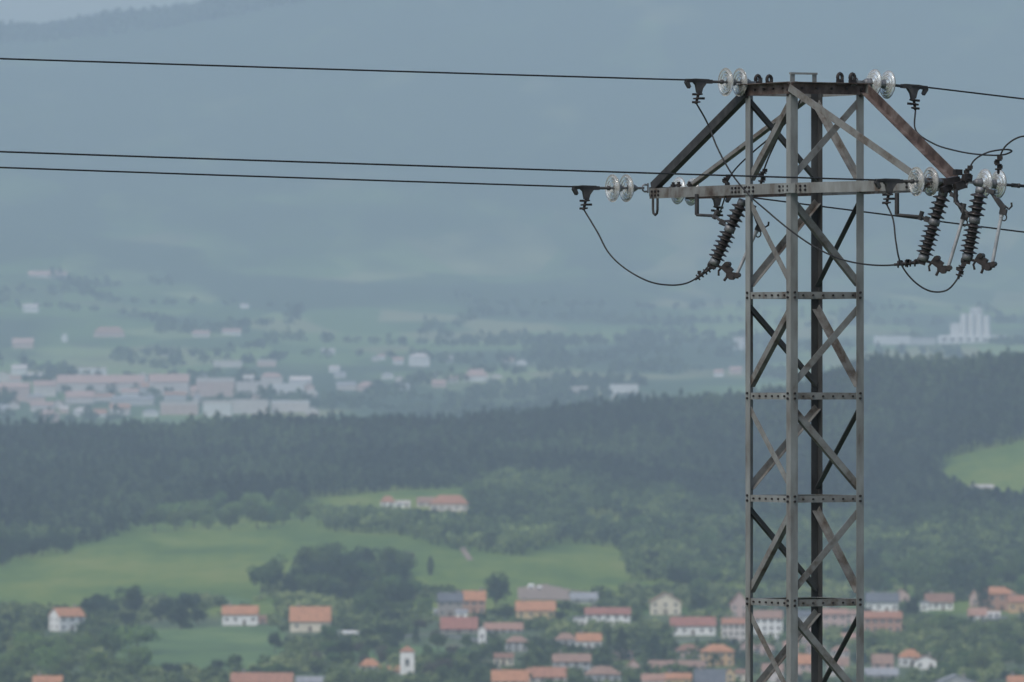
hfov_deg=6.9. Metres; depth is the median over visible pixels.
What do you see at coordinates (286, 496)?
broadleaf tree
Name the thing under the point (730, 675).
house
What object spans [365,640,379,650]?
broadleaf tree
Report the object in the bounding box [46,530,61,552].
broadleaf tree
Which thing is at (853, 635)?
house
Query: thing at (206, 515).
broadleaf tree
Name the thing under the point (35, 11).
sky
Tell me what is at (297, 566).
broadleaf tree
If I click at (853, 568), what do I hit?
broadleaf tree
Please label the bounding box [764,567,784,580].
broadleaf tree
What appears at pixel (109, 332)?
house
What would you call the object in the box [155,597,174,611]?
broadleaf tree
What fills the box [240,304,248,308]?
house
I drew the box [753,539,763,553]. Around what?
broadleaf tree
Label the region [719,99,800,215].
jumper cable
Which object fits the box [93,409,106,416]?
house
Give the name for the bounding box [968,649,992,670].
broadleaf tree
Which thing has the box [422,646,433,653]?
broadleaf tree
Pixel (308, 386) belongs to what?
house
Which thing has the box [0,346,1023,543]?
conifer forest
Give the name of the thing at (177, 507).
broadleaf tree
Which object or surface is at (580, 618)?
annexe
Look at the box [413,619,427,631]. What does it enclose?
broadleaf tree
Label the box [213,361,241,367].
warehouse
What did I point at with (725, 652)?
house
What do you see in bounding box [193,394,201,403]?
house
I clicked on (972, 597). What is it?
house
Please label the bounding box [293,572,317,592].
broadleaf tree
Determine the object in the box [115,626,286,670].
lawn
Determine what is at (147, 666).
broadleaf tree
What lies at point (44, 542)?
broadleaf tree
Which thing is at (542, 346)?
hillside woodland
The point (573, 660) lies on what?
house
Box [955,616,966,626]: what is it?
broadleaf tree
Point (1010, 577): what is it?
broadleaf tree
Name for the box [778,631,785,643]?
broadleaf tree
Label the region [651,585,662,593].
broadleaf tree
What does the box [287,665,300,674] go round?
broadleaf tree
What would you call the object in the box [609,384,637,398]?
office block
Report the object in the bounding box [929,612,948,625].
broadleaf tree
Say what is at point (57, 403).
house
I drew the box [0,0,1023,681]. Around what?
terrain
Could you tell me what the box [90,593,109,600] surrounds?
broadleaf tree
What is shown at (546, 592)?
ploughed plot
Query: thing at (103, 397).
house
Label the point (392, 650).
broadleaf tree
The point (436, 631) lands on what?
broadleaf tree
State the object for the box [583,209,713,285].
jumper cable
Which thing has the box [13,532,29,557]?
broadleaf tree
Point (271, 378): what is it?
house
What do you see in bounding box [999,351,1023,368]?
pine tree
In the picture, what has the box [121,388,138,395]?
house
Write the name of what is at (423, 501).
farm wing
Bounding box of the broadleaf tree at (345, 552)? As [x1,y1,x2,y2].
[336,549,361,557]
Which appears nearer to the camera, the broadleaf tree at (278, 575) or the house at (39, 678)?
the house at (39, 678)
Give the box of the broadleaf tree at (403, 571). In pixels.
[392,564,412,581]
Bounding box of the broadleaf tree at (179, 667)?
[173,662,194,672]
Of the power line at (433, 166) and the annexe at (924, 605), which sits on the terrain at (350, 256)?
the annexe at (924, 605)
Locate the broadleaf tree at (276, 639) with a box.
[268,632,282,652]
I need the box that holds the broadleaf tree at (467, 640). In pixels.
[460,633,472,648]
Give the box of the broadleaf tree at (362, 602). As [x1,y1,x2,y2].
[349,591,379,614]
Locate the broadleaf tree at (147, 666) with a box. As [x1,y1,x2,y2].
[138,664,163,675]
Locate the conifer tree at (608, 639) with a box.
[604,630,613,649]
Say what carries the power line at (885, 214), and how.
attached to the insulator string at (716, 202)
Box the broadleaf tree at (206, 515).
[197,504,216,528]
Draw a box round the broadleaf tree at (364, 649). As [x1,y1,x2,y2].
[358,644,370,657]
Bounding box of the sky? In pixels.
[0,0,200,29]
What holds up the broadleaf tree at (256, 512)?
on the terrain at (350, 256)
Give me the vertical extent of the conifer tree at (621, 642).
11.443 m
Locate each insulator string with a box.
[571,174,648,209]
[662,177,730,216]
[684,68,762,103]
[851,69,927,109]
[874,167,953,204]
[961,169,1023,197]
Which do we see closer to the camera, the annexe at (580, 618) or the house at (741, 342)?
the annexe at (580, 618)
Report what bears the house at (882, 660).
on the terrain at (350, 256)
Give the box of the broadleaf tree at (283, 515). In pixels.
[272,506,291,524]
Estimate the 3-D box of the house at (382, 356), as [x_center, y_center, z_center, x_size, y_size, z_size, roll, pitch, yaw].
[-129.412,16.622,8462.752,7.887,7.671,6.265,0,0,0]
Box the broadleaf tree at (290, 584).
[280,569,302,593]
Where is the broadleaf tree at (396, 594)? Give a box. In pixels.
[385,584,411,602]
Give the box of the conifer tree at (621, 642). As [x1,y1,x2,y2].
[611,628,633,660]
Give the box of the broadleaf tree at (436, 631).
[430,628,441,639]
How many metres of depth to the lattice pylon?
75.84 m
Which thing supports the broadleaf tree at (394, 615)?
on the terrain at (350, 256)
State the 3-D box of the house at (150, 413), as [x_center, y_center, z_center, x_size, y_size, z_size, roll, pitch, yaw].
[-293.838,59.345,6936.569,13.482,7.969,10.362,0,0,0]
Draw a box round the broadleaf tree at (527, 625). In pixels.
[523,620,531,629]
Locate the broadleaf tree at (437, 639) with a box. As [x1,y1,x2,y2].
[428,633,448,650]
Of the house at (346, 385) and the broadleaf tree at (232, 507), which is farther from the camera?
the house at (346, 385)
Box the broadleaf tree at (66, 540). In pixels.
[58,529,74,553]
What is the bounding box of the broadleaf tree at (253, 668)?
[249,665,262,671]
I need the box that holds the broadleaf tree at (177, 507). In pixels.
[164,500,191,525]
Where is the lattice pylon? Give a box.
[649,72,972,681]
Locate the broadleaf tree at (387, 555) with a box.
[377,546,399,564]
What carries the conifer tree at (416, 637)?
on the terrain at (350, 256)
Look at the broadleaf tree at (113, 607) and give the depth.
3109.62 m
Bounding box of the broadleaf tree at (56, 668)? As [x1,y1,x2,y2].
[48,661,67,679]
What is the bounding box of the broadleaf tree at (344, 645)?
[334,641,353,653]
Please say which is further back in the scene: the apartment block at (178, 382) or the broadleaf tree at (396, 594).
the apartment block at (178, 382)
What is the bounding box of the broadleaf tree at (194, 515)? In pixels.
[181,505,202,527]
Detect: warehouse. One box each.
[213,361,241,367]
[257,360,275,366]
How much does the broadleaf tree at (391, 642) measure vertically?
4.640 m
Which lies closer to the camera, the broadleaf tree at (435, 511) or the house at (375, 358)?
the broadleaf tree at (435, 511)
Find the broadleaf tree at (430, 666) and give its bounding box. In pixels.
[421,660,438,676]
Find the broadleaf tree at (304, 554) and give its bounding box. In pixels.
[291,545,320,570]
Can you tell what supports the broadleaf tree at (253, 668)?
on the terrain at (350, 256)
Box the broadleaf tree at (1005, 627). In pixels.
[995,623,1013,634]
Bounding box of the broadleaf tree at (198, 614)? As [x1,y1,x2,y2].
[189,606,206,624]
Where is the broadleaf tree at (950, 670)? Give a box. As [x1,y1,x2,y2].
[943,662,959,676]
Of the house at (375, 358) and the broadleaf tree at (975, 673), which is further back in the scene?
the house at (375, 358)
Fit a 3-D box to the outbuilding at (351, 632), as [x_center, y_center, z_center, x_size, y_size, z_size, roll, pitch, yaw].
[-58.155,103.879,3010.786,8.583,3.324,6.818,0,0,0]
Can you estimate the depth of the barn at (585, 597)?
3252.31 m
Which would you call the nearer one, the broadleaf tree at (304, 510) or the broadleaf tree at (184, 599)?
the broadleaf tree at (184, 599)
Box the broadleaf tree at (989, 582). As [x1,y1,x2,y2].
[976,577,993,586]
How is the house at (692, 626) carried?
on the terrain at (350, 256)
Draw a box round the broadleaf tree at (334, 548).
[317,541,346,556]
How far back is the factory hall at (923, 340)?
8912.02 m
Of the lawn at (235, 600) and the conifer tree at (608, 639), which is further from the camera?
the lawn at (235, 600)
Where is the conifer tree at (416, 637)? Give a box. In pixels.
[411,622,420,643]
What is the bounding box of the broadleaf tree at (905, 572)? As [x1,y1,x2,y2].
[893,561,923,589]
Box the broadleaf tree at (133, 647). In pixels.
[122,645,151,661]
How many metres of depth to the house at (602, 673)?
2663.78 m
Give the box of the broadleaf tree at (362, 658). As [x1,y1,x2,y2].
[357,655,370,666]
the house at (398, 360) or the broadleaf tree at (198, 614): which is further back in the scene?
the house at (398, 360)
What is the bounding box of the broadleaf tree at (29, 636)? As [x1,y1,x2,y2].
[10,630,42,647]
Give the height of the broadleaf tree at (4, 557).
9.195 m
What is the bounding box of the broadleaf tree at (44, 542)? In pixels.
[34,536,50,554]
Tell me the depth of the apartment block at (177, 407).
6959.89 m
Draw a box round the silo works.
[938,308,1006,343]
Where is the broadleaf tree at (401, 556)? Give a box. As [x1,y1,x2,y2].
[395,550,418,569]
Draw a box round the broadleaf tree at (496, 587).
[482,571,511,603]
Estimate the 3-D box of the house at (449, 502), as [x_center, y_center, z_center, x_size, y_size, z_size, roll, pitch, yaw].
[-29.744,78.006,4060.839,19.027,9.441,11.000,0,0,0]
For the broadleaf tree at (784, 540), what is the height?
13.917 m
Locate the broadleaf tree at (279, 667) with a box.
[273,661,287,671]
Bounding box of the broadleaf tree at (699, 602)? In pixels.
[687,588,708,613]
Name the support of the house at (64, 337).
on the terrain at (350, 256)
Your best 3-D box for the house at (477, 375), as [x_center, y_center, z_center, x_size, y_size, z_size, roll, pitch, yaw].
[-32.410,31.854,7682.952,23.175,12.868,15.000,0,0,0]
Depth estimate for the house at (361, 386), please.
7437.46 m
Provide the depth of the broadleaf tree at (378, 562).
3431.81 m
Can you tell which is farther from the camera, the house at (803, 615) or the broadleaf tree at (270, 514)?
the broadleaf tree at (270, 514)
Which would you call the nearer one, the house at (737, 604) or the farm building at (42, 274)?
the house at (737, 604)
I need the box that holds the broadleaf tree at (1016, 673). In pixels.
[1007,668,1023,675]
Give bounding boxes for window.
[405,658,409,666]
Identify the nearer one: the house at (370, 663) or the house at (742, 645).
the house at (370, 663)
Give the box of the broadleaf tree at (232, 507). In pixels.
[219,502,244,523]
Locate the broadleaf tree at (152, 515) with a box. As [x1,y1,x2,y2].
[140,506,166,532]
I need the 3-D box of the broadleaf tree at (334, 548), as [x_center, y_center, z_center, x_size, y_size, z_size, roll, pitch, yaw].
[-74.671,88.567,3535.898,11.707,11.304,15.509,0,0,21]
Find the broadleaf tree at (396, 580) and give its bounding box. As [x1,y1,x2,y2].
[380,575,400,588]
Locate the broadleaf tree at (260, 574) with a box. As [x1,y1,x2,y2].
[246,564,273,592]
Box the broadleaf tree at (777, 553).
[770,551,785,564]
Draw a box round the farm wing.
[417,497,434,506]
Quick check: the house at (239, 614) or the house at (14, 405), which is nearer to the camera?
the house at (239, 614)
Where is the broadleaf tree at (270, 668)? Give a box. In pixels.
[256,664,276,671]
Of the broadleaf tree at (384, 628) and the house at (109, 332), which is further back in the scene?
the house at (109, 332)
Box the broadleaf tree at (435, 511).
[431,508,438,514]
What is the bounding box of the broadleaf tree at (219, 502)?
[210,490,228,517]
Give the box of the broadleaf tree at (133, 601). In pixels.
[114,584,144,610]
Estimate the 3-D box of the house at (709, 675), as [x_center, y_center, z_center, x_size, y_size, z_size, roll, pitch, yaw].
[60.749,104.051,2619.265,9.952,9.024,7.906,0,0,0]
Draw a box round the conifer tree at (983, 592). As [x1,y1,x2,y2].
[972,577,993,609]
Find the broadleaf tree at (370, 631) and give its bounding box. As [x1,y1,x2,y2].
[360,629,375,638]
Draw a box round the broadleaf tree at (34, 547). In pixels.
[25,540,39,556]
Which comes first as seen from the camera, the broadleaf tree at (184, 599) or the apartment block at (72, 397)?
the broadleaf tree at (184, 599)
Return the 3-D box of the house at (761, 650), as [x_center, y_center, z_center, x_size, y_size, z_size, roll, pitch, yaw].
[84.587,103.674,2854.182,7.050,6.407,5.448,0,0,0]
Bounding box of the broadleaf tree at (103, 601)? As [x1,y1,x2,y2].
[91,597,111,608]
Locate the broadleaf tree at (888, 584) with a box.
[876,570,892,591]
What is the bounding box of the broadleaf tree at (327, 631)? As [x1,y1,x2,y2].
[315,624,343,638]
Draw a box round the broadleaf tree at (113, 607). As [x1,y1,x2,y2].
[102,602,122,619]
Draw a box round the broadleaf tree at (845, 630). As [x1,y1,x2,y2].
[840,626,849,632]
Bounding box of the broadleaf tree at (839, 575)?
[831,569,846,582]
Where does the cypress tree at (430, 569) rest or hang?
on the terrain at (350, 256)
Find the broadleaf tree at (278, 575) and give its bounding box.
[264,555,287,591]
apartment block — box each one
[0,382,30,401]
[33,381,56,396]
[57,375,144,391]
[65,391,94,403]
[111,396,154,404]
[148,374,189,394]
[160,401,198,414]
[196,378,234,396]
[203,400,231,416]
[232,399,268,413]
[236,381,268,394]
[572,386,588,393]
[721,615,744,641]
[753,607,782,638]
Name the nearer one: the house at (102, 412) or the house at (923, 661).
the house at (923, 661)
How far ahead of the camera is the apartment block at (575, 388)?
7239.81 m
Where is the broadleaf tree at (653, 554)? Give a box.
[642,548,659,557]
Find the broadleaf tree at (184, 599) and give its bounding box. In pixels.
[173,592,200,608]
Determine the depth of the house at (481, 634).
2939.78 m
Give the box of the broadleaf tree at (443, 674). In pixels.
[438,672,447,679]
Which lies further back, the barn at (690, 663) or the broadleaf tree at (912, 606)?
the broadleaf tree at (912, 606)
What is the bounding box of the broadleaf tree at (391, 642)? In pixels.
[388,639,400,646]
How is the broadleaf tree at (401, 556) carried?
on the terrain at (350, 256)
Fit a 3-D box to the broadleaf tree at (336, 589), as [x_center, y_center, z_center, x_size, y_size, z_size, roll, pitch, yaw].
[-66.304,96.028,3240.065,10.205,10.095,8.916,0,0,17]
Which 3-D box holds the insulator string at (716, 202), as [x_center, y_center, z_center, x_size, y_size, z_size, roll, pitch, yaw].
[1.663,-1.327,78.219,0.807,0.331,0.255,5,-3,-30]
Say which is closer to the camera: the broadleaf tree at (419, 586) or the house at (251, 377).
the broadleaf tree at (419, 586)
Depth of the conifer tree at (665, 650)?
2791.47 m
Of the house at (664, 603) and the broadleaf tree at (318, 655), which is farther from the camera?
the house at (664, 603)
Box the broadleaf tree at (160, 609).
[149,603,168,622]
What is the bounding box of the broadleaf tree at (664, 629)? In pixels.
[659,628,669,635]
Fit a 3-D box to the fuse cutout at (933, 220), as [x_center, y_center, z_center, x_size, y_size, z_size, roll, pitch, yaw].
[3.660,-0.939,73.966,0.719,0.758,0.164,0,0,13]
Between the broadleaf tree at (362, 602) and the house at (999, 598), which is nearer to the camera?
the broadleaf tree at (362, 602)
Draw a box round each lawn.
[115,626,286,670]
[224,597,250,604]
[349,645,445,661]
[676,638,713,645]
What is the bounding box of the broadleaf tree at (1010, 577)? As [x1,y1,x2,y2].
[1002,572,1020,584]
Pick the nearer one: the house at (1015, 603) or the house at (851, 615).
the house at (851, 615)
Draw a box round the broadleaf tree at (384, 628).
[375,623,392,633]
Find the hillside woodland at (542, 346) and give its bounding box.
[0,266,1023,425]
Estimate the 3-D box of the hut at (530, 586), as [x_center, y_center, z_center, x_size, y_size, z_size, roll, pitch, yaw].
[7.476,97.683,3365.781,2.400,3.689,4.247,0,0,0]
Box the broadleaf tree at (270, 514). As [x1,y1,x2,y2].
[263,505,280,527]
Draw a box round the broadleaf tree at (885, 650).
[877,647,892,653]
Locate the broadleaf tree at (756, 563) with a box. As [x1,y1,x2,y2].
[742,558,760,572]
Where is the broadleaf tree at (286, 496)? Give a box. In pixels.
[268,486,304,513]
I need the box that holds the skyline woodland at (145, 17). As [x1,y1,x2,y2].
[0,0,304,42]
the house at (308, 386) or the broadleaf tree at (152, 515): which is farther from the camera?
the house at (308, 386)
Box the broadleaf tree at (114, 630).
[102,623,126,648]
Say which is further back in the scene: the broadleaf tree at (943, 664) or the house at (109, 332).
the house at (109, 332)
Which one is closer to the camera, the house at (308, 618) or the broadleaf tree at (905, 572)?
the house at (308, 618)
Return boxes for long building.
[484,622,522,632]
[864,668,898,680]
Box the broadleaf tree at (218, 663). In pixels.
[207,659,227,668]
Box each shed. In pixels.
[258,615,266,622]
[395,501,410,507]
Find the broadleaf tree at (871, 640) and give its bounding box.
[864,634,880,648]
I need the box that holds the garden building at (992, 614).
[987,611,1000,617]
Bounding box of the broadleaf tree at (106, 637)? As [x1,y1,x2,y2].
[93,629,127,651]
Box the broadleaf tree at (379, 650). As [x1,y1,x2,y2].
[374,644,389,654]
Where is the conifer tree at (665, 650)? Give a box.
[662,646,669,659]
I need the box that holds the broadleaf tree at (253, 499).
[237,491,266,509]
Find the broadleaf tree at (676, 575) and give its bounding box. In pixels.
[666,565,692,583]
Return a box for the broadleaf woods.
[0,456,1023,584]
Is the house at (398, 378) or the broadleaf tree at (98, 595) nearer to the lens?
the broadleaf tree at (98, 595)
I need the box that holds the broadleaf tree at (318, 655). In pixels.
[307,651,327,665]
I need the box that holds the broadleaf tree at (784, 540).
[782,536,799,546]
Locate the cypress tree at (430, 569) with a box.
[427,556,433,574]
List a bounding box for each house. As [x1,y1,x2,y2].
[0,371,11,381]
[0,404,9,412]
[9,376,21,381]
[9,401,19,408]
[11,364,27,374]
[12,338,33,348]
[22,304,38,312]
[26,394,45,402]
[27,373,45,380]
[30,402,53,410]
[32,672,63,681]
[39,410,59,422]
[47,604,85,630]
[54,400,63,407]
[59,405,68,412]
[61,333,67,341]
[73,407,87,415]
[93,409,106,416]
[94,327,124,336]
[95,394,114,400]
[109,404,130,414]
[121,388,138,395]
[139,382,148,392]
[142,409,158,416]
[164,392,186,400]
[190,386,198,396]
[192,330,209,337]
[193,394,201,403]
[221,602,258,624]
[222,328,241,335]
[230,669,293,681]
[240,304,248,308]
[243,375,253,380]
[261,373,282,383]
[289,376,311,384]
[289,603,331,631]
[304,383,314,390]
[305,406,318,414]
[306,390,316,396]
[321,348,334,353]
[329,366,339,372]
[334,372,345,377]
[336,381,355,389]
[357,382,372,390]
[359,659,380,670]
[372,356,378,360]
[378,354,385,359]
[380,496,395,507]
[381,372,393,378]
[393,357,403,364]
[395,375,403,381]
[409,353,429,365]
[429,495,468,511]
[431,380,446,386]
[437,589,463,616]
[449,376,457,382]
[462,587,485,613]
[464,369,488,381]
[478,627,485,642]
[489,373,502,378]
[491,666,528,681]
[493,653,513,664]
[505,636,527,651]
[515,359,526,364]
[515,598,555,618]
[527,663,566,681]
[552,650,590,672]
[554,633,575,646]
[575,630,601,649]
[584,604,630,625]
[584,665,621,681]
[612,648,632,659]
[626,659,639,670]
[641,674,664,681]
[649,592,681,614]
[664,669,691,681]
[669,614,715,635]
[675,644,700,656]
[693,665,725,681]
[700,643,734,665]
[713,369,723,376]
[726,668,734,681]
[729,366,741,373]
[729,592,744,617]
[733,337,744,349]
[735,669,744,681]
[739,642,758,655]
[755,643,775,655]
[761,663,783,681]
[798,610,810,627]
[798,650,810,675]
[801,628,810,643]
[805,644,825,653]
[823,606,847,628]
[826,657,848,675]
[830,646,849,656]
[841,633,855,644]
[847,609,855,623]
[864,608,902,632]
[865,589,899,610]
[871,654,893,667]
[897,589,908,601]
[897,649,920,666]
[913,652,936,669]
[924,590,953,609]
[937,673,973,681]
[969,590,977,605]
[978,587,1016,610]
[1006,672,1023,681]
[1007,592,1023,612]
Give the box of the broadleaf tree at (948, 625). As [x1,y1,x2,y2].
[936,619,957,633]
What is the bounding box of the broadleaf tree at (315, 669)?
[309,665,322,675]
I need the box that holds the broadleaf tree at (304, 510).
[294,503,315,520]
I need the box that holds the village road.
[320,615,1020,651]
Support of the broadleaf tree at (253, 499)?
on the terrain at (350, 256)
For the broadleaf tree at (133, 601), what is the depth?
3138.11 m
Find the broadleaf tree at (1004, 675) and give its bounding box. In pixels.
[999,670,1008,681]
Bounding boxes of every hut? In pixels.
[456,610,467,616]
[528,584,533,588]
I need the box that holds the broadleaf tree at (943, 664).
[938,660,956,668]
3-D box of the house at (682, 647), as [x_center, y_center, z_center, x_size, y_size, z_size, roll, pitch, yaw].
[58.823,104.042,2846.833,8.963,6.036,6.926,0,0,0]
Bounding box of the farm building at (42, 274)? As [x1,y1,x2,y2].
[28,271,66,278]
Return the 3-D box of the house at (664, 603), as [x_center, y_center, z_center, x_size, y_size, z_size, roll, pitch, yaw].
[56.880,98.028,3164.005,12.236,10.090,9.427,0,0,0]
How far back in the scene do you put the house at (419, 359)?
8223.98 m
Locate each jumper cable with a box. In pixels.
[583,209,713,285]
[696,104,917,267]
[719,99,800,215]
[758,130,781,183]
[886,204,965,292]
[914,109,1012,182]
[994,135,1023,173]
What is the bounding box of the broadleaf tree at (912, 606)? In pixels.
[905,593,923,615]
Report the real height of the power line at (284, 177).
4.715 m
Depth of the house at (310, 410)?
6947.89 m
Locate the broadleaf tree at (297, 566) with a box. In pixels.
[287,564,301,573]
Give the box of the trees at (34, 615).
[0,574,1023,681]
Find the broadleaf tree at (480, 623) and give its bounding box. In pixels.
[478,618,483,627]
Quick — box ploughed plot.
[518,584,580,599]
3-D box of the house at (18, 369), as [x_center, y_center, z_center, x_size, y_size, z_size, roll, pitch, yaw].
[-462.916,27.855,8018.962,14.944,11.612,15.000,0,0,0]
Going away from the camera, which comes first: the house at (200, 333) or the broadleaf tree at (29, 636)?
the broadleaf tree at (29, 636)
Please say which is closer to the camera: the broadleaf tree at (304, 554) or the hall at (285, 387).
the broadleaf tree at (304, 554)
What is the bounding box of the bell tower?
[399,646,414,674]
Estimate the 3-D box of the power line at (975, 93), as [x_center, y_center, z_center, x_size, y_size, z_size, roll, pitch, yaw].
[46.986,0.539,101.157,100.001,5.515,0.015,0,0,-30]
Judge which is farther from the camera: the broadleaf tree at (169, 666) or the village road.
the village road
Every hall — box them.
[78,367,106,374]
[271,400,309,412]
[273,383,303,392]
[380,666,399,672]
[873,336,909,344]
[910,337,935,344]
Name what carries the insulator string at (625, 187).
attached to the lattice pylon
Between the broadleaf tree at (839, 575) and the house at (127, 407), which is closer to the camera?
the broadleaf tree at (839, 575)
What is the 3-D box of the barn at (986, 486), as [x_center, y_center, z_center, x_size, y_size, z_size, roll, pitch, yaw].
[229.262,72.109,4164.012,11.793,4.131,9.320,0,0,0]
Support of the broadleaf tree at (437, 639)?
on the terrain at (350, 256)
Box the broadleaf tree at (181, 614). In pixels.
[164,602,194,628]
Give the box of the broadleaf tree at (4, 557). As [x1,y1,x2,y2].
[0,547,10,565]
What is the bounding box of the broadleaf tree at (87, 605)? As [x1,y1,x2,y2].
[79,599,101,613]
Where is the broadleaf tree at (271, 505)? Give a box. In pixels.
[258,499,276,509]
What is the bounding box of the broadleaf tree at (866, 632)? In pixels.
[864,629,871,636]
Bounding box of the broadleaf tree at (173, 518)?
[164,509,190,529]
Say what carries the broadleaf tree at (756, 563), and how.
on the terrain at (350, 256)
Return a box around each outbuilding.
[296,676,325,681]
[336,631,358,634]
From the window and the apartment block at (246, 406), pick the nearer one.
the window
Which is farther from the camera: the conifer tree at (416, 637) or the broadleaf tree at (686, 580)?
the broadleaf tree at (686, 580)
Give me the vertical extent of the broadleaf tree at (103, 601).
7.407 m
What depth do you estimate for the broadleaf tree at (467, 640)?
2895.34 m
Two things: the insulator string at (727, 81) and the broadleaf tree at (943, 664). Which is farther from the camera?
the broadleaf tree at (943, 664)
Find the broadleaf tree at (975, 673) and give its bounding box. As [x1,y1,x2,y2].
[961,668,980,679]
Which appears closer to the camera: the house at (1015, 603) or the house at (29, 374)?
the house at (1015, 603)
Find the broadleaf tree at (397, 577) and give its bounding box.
[383,573,402,582]
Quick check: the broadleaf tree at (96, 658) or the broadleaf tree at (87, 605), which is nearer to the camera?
the broadleaf tree at (96, 658)
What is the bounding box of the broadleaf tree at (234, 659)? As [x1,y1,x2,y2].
[224,654,243,668]
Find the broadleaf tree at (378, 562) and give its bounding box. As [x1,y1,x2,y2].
[361,558,383,570]
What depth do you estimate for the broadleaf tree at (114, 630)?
2894.95 m
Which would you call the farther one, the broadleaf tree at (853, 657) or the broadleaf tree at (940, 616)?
the broadleaf tree at (940, 616)
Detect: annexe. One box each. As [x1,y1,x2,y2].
[573,616,584,625]
[920,601,928,610]
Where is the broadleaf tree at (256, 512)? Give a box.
[244,503,269,528]
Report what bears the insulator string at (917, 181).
attached to the lattice pylon
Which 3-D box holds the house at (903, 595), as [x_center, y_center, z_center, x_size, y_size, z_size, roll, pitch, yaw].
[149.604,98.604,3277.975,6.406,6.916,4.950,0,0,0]
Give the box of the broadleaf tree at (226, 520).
[215,510,239,529]
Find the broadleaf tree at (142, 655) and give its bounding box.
[119,645,153,664]
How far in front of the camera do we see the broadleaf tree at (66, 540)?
3666.82 m
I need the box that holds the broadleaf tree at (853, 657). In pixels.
[850,650,868,664]
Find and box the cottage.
[967,608,986,619]
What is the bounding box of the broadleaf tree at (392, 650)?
[384,646,401,663]
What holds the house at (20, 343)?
on the terrain at (350, 256)
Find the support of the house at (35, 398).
on the terrain at (350, 256)
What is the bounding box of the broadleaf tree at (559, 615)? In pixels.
[553,611,565,619]
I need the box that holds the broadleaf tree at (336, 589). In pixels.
[323,581,346,598]
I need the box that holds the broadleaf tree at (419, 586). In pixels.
[407,579,423,600]
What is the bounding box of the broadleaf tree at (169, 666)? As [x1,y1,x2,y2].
[160,662,178,671]
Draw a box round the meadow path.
[460,547,472,559]
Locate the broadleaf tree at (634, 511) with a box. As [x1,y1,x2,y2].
[616,505,643,521]
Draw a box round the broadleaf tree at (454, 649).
[445,645,458,654]
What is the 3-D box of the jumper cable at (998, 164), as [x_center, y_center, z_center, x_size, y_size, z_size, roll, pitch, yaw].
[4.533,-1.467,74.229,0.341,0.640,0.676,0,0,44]
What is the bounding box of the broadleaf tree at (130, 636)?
[114,624,161,647]
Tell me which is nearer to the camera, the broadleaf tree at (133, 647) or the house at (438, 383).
the broadleaf tree at (133, 647)
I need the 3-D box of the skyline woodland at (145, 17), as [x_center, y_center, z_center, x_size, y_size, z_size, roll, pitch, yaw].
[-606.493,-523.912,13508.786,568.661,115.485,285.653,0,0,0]
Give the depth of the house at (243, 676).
2618.58 m
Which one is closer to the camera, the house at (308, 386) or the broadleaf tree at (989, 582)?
the broadleaf tree at (989, 582)
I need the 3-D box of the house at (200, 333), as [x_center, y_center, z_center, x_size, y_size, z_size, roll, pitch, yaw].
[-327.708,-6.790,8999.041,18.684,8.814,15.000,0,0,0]
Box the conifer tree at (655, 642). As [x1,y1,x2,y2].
[640,634,666,663]
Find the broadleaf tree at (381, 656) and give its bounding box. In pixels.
[374,651,387,664]
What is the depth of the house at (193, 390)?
7319.92 m
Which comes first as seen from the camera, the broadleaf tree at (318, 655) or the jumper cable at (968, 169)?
the jumper cable at (968, 169)
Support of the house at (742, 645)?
on the terrain at (350, 256)
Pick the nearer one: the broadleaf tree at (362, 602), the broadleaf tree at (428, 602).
the broadleaf tree at (362, 602)
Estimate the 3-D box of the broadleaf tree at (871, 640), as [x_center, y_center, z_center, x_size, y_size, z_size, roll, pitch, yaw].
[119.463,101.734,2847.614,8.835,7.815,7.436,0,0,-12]
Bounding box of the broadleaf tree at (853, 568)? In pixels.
[842,564,855,576]
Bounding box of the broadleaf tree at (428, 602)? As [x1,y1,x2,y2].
[415,595,433,610]
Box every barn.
[440,617,477,633]
[570,592,597,603]
[648,660,705,668]
[969,485,993,489]
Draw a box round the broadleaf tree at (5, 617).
[1,611,20,622]
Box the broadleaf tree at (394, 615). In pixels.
[380,609,402,620]
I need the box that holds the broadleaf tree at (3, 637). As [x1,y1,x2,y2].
[0,632,11,644]
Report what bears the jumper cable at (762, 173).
attached to the lattice pylon
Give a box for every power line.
[0,58,685,80]
[0,151,875,180]
[0,167,573,187]
[753,197,1023,232]
[928,87,1023,99]
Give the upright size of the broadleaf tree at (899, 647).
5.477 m
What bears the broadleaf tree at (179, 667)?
on the terrain at (350, 256)
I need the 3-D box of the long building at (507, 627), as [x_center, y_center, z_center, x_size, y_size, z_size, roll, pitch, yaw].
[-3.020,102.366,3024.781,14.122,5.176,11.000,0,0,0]
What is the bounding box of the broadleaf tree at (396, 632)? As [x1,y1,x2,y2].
[387,625,407,641]
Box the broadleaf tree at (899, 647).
[893,643,902,657]
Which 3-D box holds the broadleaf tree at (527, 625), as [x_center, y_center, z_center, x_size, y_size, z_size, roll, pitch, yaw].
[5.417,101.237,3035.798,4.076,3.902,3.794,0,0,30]
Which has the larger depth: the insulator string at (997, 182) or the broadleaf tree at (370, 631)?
the broadleaf tree at (370, 631)
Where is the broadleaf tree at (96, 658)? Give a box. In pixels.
[78,649,107,672]
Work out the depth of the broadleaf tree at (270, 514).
3870.05 m
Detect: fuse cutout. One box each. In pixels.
[695,194,769,280]
[895,189,967,275]
[953,186,1012,273]
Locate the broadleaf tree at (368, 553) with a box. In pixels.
[351,545,380,562]
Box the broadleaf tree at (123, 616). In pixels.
[119,610,137,623]
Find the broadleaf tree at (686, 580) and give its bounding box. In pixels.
[676,574,693,586]
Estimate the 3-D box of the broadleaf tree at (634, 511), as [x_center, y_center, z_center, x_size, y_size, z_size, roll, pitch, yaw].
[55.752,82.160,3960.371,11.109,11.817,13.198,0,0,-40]

